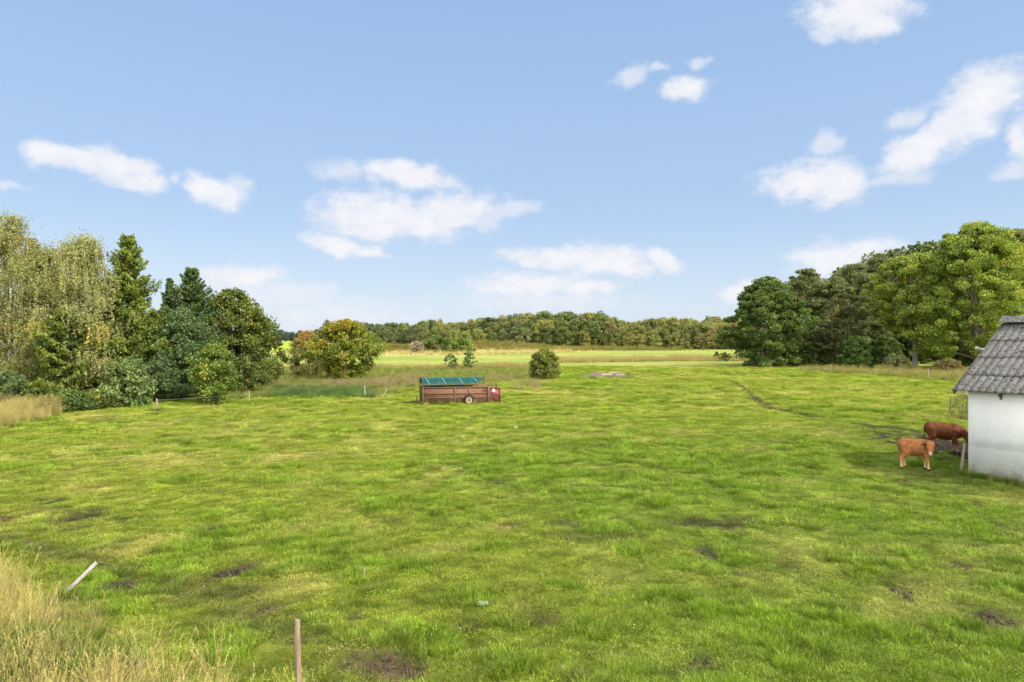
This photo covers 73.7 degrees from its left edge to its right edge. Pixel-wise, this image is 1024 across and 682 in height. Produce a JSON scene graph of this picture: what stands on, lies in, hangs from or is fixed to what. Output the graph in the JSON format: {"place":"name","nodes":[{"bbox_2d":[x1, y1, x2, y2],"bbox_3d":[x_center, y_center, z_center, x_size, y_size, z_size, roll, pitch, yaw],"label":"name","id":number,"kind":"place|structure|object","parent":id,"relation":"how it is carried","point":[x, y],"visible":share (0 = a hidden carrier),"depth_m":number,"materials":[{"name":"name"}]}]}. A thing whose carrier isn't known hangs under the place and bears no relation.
{"place":"outdoors","nodes":[
{"label":"outdoors","id":0,"kind":"place"},
{"bbox_2d":[0,343,1023,681],"label":"pale meadow grass","id":1,"kind":"structure","parent":0,"point":[29,591],"depth_m":10.88,"materials":[{"name":"beige plant"}]},
{"bbox_2d":[0,341,1023,681],"bbox_3d":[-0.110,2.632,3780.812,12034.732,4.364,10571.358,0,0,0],"label":"ground","id":2,"kind":"structure","parent":0,"point":[606,571],"depth_m":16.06,"materials":[{"name":"plant"}]},
{"bbox_2d":[0,368,37,405],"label":"bush","id":3,"kind":"object","parent":2,"relation":"on","point":[10,378],"visible":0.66,"depth_m":47.10,"materials":[{"name":"green plant"}]},
{"bbox_2d":[0,204,93,384],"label":"birch tree","id":4,"kind":"object","parent":2,"relation":"on","point":[15,266],"visible":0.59,"depth_m":52.10,"materials":[{"name":"green plant"}]},
{"bbox_2d":[0,233,93,390],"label":"birch tree","id":5,"kind":"object","parent":2,"relation":"on","point":[5,349],"visible":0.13,"depth_m":52.80,"materials":[{"name":"green plant"}]},
{"bbox_2d":[18,307,103,402],"bbox_3d":[-32.683,1.901,49.605,6.259,8.782,6.739,0,0,0],"label":"spruce tree","id":6,"kind":"object","parent":2,"relation":"on","point":[57,337],"visible":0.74,"depth_m":48.50,"materials":[{"name":"green plant"}]},
{"bbox_2d":[29,388,103,411],"bbox_3d":[-30.168,4.088,46.382,4.525,1.824,4.974,0,0,0],"label":"bramble","id":7,"kind":"object","parent":2,"relation":"on","point":[74,400],"visible":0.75,"depth_m":45.70,"materials":[{"name":"green plant"}]},
{"bbox_2d":[4,228,151,390],"bbox_3d":[-32.754,-1.903,52.320,9.975,13.819,9.248,0,0,0],"label":"birch tree","id":8,"kind":"object","parent":2,"relation":"on","point":[80,267],"visible":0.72,"depth_m":50.69,"materials":[{"name":"green plant"}]},
{"bbox_2d":[63,561,97,593],"bbox_3d":[-8.054,4.483,12.544,0.782,0.790,0.050,0,0,-19],"label":"fence post","id":9,"kind":"object","parent":2,"relation":"on","point":[86,572],"visible":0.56,"depth_m":12.57,"materials":[{"name":"white metal"}]},
{"bbox_2d":[83,388,121,407],"bbox_3d":[-28.749,4.103,47.596,2.927,1.727,2.761,0,0,-21],"label":"bramble","id":10,"kind":"object","parent":2,"relation":"on","point":[108,400],"visible":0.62,"depth_m":47.06,"materials":[{"name":"green plant"}]},
{"bbox_2d":[93,354,158,407],"bbox_3d":[-27.748,2.981,48.693,4.016,4.037,3.918,0,0,0],"label":"hazel bush","id":11,"kind":"object","parent":2,"relation":"on","point":[131,392],"visible":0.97,"depth_m":48.21,"materials":[{"name":"green plant"}]},
{"bbox_2d":[77,233,180,400],"bbox_3d":[-30.324,-1.394,53.859,8.546,14.323,9.263,0,0,0],"label":"spruce tree","id":12,"kind":"object","parent":2,"relation":"on","point":[126,260],"visible":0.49,"depth_m":53.19,"materials":[{"name":"green plant"}]},
{"bbox_2d":[120,356,192,401],"bbox_3d":[-27.369,3.059,52.798,4.864,3.873,4.332,0,0,-19],"label":"bush","id":13,"kind":"object","parent":2,"relation":"on","point":[167,380],"visible":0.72,"depth_m":52.27,"materials":[{"name":"green plant"}]},
{"bbox_2d":[137,309,187,399],"bbox_3d":[-28.655,1.534,55.042,5.686,8.410,4.866,0,0,-41],"label":"spruce tree","id":14,"kind":"object","parent":2,"relation":"on","point":[160,318],"visible":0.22,"depth_m":54.43,"materials":[{"name":"green plant"}]},
{"bbox_2d":[160,278,176,315],"bbox_3d":[-32.151,-0.416,64.047,5.002,11.038,4.755,0,0,39],"label":"spruce tree","id":15,"kind":"object","parent":2,"relation":"on","point":[167,293],"visible":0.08,"depth_m":63.75,"materials":[{"name":"green plant"}]},
{"bbox_2d":[146,307,224,399],"bbox_3d":[-27.023,1.067,56.261,6.308,7.837,7.185,0,0,0],"label":"bushy tree","id":16,"kind":"object","parent":2,"relation":"on","point":[188,327],"visible":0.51,"depth_m":54.55,"materials":[{"name":"green plant"}]},
{"bbox_2d":[176,356,210,398],"bbox_3d":[-26.191,3.024,55.771,3.541,4.001,3.983,0,0,20],"label":"bush","id":17,"kind":"object","parent":2,"relation":"on","point":[185,366],"visible":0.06,"depth_m":55.05,"materials":[{"name":"green plant"}]},
{"bbox_2d":[161,267,235,392],"bbox_3d":[-29.222,-0.460,62.177,9.089,12.672,9.102,0,0,0],"label":"spruce tree","id":18,"kind":"object","parent":2,"relation":"on","point":[190,293],"visible":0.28,"depth_m":61.55,"materials":[{"name":"green plant"}]},
{"bbox_2d":[184,341,243,403],"bbox_3d":[-22.402,2.512,51.077,3.904,4.981,3.408,0,0,25],"label":"bush","id":19,"kind":"object","parent":2,"relation":"on","point":[215,370],"visible":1,"depth_m":50.48,"materials":[{"name":"green plant"}]},
{"bbox_2d":[194,287,283,378],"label":"oak tree","id":20,"kind":"object","parent":2,"relation":"on","point":[231,303],"visible":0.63,"depth_m":65.18,"materials":[{"name":"green plant"}]},
{"bbox_2d":[226,356,273,392],"bbox_3d":[-24.211,3.160,62.124,4.797,3.681,4.178,0,0,-19],"label":"bush","id":21,"kind":"object","parent":2,"relation":"on","point":[246,367],"visible":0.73,"depth_m":61.27,"materials":[{"name":"green plant"}]},
{"bbox_2d":[239,319,293,384],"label":"oak tree","id":22,"kind":"object","parent":2,"relation":"on","point":[276,372],"visible":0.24,"depth_m":72.02,"materials":[{"name":"green plant"}]},
{"bbox_2d":[295,619,301,681],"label":"fence post","id":23,"kind":"object","parent":2,"relation":"on","point":[297,652],"visible":1,"depth_m":8.66,"materials":[{"name":"brown wood"}]},
{"bbox_2d":[288,330,323,375],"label":"willow bush","id":24,"kind":"object","parent":2,"relation":"on","point":[298,347],"visible":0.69,"depth_m":90.02,"materials":[{"name":"green plant"}]},
{"bbox_2d":[301,318,385,378],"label":"autumn tree","id":25,"kind":"object","parent":2,"relation":"on","point":[338,356],"visible":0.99,"depth_m":81.98,"materials":[{"name":"green plant"}]},
{"bbox_2d":[372,341,386,352],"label":"bush","id":26,"kind":"object","parent":2,"relation":"on","point":[385,344],"visible":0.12,"depth_m":249.59,"materials":[{"name":"green plant"}]},
{"bbox_2d":[409,341,424,352],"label":"bush","id":27,"kind":"object","parent":2,"relation":"on","point":[416,346],"visible":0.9,"depth_m":256.35,"materials":[{"name":"beige plant"}]},
{"bbox_2d":[423,335,453,352],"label":"bush","id":28,"kind":"object","parent":2,"relation":"on","point":[439,341],"visible":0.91,"depth_m":260.69,"materials":[{"name":"green plant"}]},
{"bbox_2d":[444,353,459,367],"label":"sapling","id":29,"kind":"object","parent":2,"relation":"on","point":[454,360],"visible":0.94,"depth_m":111.74,"materials":[{"name":"green plant"}]},
{"bbox_2d":[404,375,500,404],"bbox_3d":[-4.524,3.646,51.426,7.218,2.159,2.360,0,0,-13],"label":"cattle trailer","id":30,"kind":"object","parent":2,"relation":"on","point":[436,390],"visible":0.99,"depth_m":50.67,"materials":[{"name":"metal"}]},
{"bbox_2d":[444,337,475,351],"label":"bush","id":31,"kind":"object","parent":2,"relation":"on","point":[464,342],"visible":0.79,"depth_m":264.73,"materials":[{"name":"green plant"}]},
{"bbox_2d":[462,351,477,367],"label":"sapling","id":32,"kind":"object","parent":2,"relation":"on","point":[468,354],"visible":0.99,"depth_m":111.58,"materials":[{"name":"green plant"}]},
{"bbox_2d":[476,600,488,605],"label":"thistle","id":33,"kind":"object","parent":2,"relation":"on","point":[481,602],"visible":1,"depth_m":12.07,"materials":[{"name":"green plant"}]},
{"bbox_2d":[260,339,709,394],"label":"brown scrub","id":34,"kind":"object","parent":2,"relation":"on","point":[507,343],"depth_m":279.30,"materials":[{"name":"plant"}]},
{"bbox_2d":[9,435,1023,681],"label":"dirt clods","id":35,"kind":"object","parent":2,"relation":"on","point":[409,669],"visible":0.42,"depth_m":11.68,"materials":[{"name":"brown soil"}]},
{"bbox_2d":[528,347,560,379],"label":"round bush","id":36,"kind":"object","parent":2,"relation":"on","point":[544,363],"visible":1,"depth_m":82.77,"materials":[{"name":"green plant"}]},
{"bbox_2d":[583,372,625,376],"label":"debris heap","id":37,"kind":"object","parent":2,"relation":"on","point":[596,374],"visible":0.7,"depth_m":90.61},
{"bbox_2d":[214,239,1019,358],"label":"woodland","id":38,"kind":"object","parent":2,"relation":"on","point":[565,328],"depth_m":391.38,"materials":[{"name":"green plant"}]},
{"bbox_2d":[715,276,821,366],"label":"beech tree","id":39,"kind":"object","parent":2,"relation":"on","point":[768,294],"visible":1,"depth_m":121.14,"materials":[{"name":"green plant"}]},
{"bbox_2d":[781,339,819,365],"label":"bush","id":40,"kind":"object","parent":2,"relation":"on","point":[811,355],"visible":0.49,"depth_m":126.30,"materials":[{"name":"green plant"}]},
{"bbox_2d":[777,268,831,351],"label":"pine tree","id":41,"kind":"object","parent":2,"relation":"on","point":[809,275],"visible":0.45,"depth_m":130.24,"materials":[{"name":"green plant"}]},
{"bbox_2d":[812,343,844,365],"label":"bush","id":42,"kind":"object","parent":2,"relation":"on","point":[824,360],"visible":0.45,"depth_m":127.86,"materials":[{"name":"green plant"}]},
{"bbox_2d":[805,275,863,365],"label":"pine tree","id":43,"kind":"object","parent":2,"relation":"on","point":[831,287],"visible":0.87,"depth_m":126.44,"materials":[{"name":"green plant"}]},
{"bbox_2d":[835,335,874,367],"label":"bush","id":44,"kind":"object","parent":2,"relation":"on","point":[856,349],"visible":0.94,"depth_m":112.79,"materials":[{"name":"green plant"}]},
{"bbox_2d":[831,262,882,342],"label":"pine tree","id":45,"kind":"object","parent":2,"relation":"on","point":[857,271],"visible":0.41,"depth_m":132.32,"materials":[{"name":"green plant"}]},
{"bbox_2d":[858,252,904,340],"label":"pine tree","id":46,"kind":"object","parent":2,"relation":"on","point":[876,260],"visible":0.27,"depth_m":138.60,"materials":[{"name":"green plant"}]},
{"bbox_2d":[869,333,903,364],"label":"bush","id":47,"kind":"object","parent":2,"relation":"on","point":[880,344],"visible":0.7,"depth_m":133.50,"materials":[{"name":"green plant"}]},
{"bbox_2d":[882,353,903,369],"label":"bush","id":48,"kind":"object","parent":2,"relation":"on","point":[892,359],"visible":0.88,"depth_m":107.35,"materials":[{"name":"green plant"}]},
{"bbox_2d":[894,356,912,368],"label":"bush","id":49,"kind":"object","parent":2,"relation":"on","point":[906,362],"visible":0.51,"depth_m":109.21,"materials":[{"name":"green plant"}]},
{"bbox_2d":[860,252,969,367],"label":"ash tree","id":50,"kind":"object","parent":2,"relation":"on","point":[902,269],"visible":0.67,"depth_m":115.24,"materials":[{"name":"green plant"}]},
{"bbox_2d":[897,438,939,470],"bbox_3d":[14.784,4.114,24.762,0.832,1.139,1.370,0,0,-30],"label":"calf","id":51,"kind":"object","parent":2,"relation":"on","point":[923,448],"visible":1,"depth_m":24.79},
{"bbox_2d":[917,335,962,363],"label":"bush","id":52,"kind":"object","parent":2,"relation":"on","point":[924,360],"visible":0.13,"depth_m":140.16,"materials":[{"name":"green plant"}]},
{"bbox_2d":[923,422,967,453],"bbox_3d":[18.413,4.085,28.846,1.790,1.273,0.598,0,0,30],"label":"cow","id":53,"kind":"object","parent":2,"relation":"on","point":[953,432],"visible":0.84,"depth_m":28.74},
{"bbox_2d":[929,357,964,370],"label":"bush","id":54,"kind":"object","parent":2,"relation":"on","point":[947,362],"visible":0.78,"depth_m":99.25,"materials":[{"name":"brown plant"}]},
{"bbox_2d":[945,391,967,418],"bbox_3d":[27.093,3.929,40.939,1.878,2.167,1.743,0,0,0],"label":"bush","id":55,"kind":"object","parent":2,"relation":"on","point":[957,399],"visible":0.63,"depth_m":40.93,"materials":[{"name":"green plant"}]},
{"bbox_2d":[898,220,1023,360],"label":"ash tree","id":56,"kind":"object","parent":2,"relation":"on","point":[975,242],"visible":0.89,"depth_m":105.16,"materials":[{"name":"green plant"}]},
{"bbox_2d":[960,443,965,473],"bbox_3d":[15.906,4.272,24.123,0.245,1.319,0.112,0,0,0],"label":"fence post","id":57,"kind":"object","parent":2,"relation":"on","point":[963,455],"visible":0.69,"depth_m":24.09,"materials":[{"name":"grey wood"}]},
{"bbox_2d":[952,337,980,366],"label":"bush","id":58,"kind":"object","parent":2,"relation":"on","point":[966,361],"visible":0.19,"depth_m":121.63,"materials":[{"name":"green plant"}]},
{"bbox_2d":[952,316,1023,484],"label":"shed","id":59,"kind":"structure","parent":2,"relation":"on","point":[991,381],"depth_m":23.22,"materials":[{"name":"white paint"}]},
{"bbox_2d":[965,235,1023,327],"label":"ash tree","id":60,"kind":"object","parent":2,"relation":"on","point":[1021,239],"visible":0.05,"depth_m":118.41,"materials":[{"name":"green plant"}]},
{"bbox_2d":[972,228,1023,309],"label":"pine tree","id":61,"kind":"object","parent":2,"relation":"on","point":[1019,232],"visible":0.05,"depth_m":143.07,"materials":[{"name":"green plant"}]},
{"bbox_2d":[0,345,1023,681],"label":"rough grass","id":62,"kind":"structure","parent":0,"point":[302,390],"depth_m":23.17,"materials":[{"name":"plant"}]},
{"bbox_2d":[0,0,1023,340],"label":"sky","id":63,"kind":"structure","parent":0,"point":[412,162],"materials":[{"name":"blue"}]}
]}

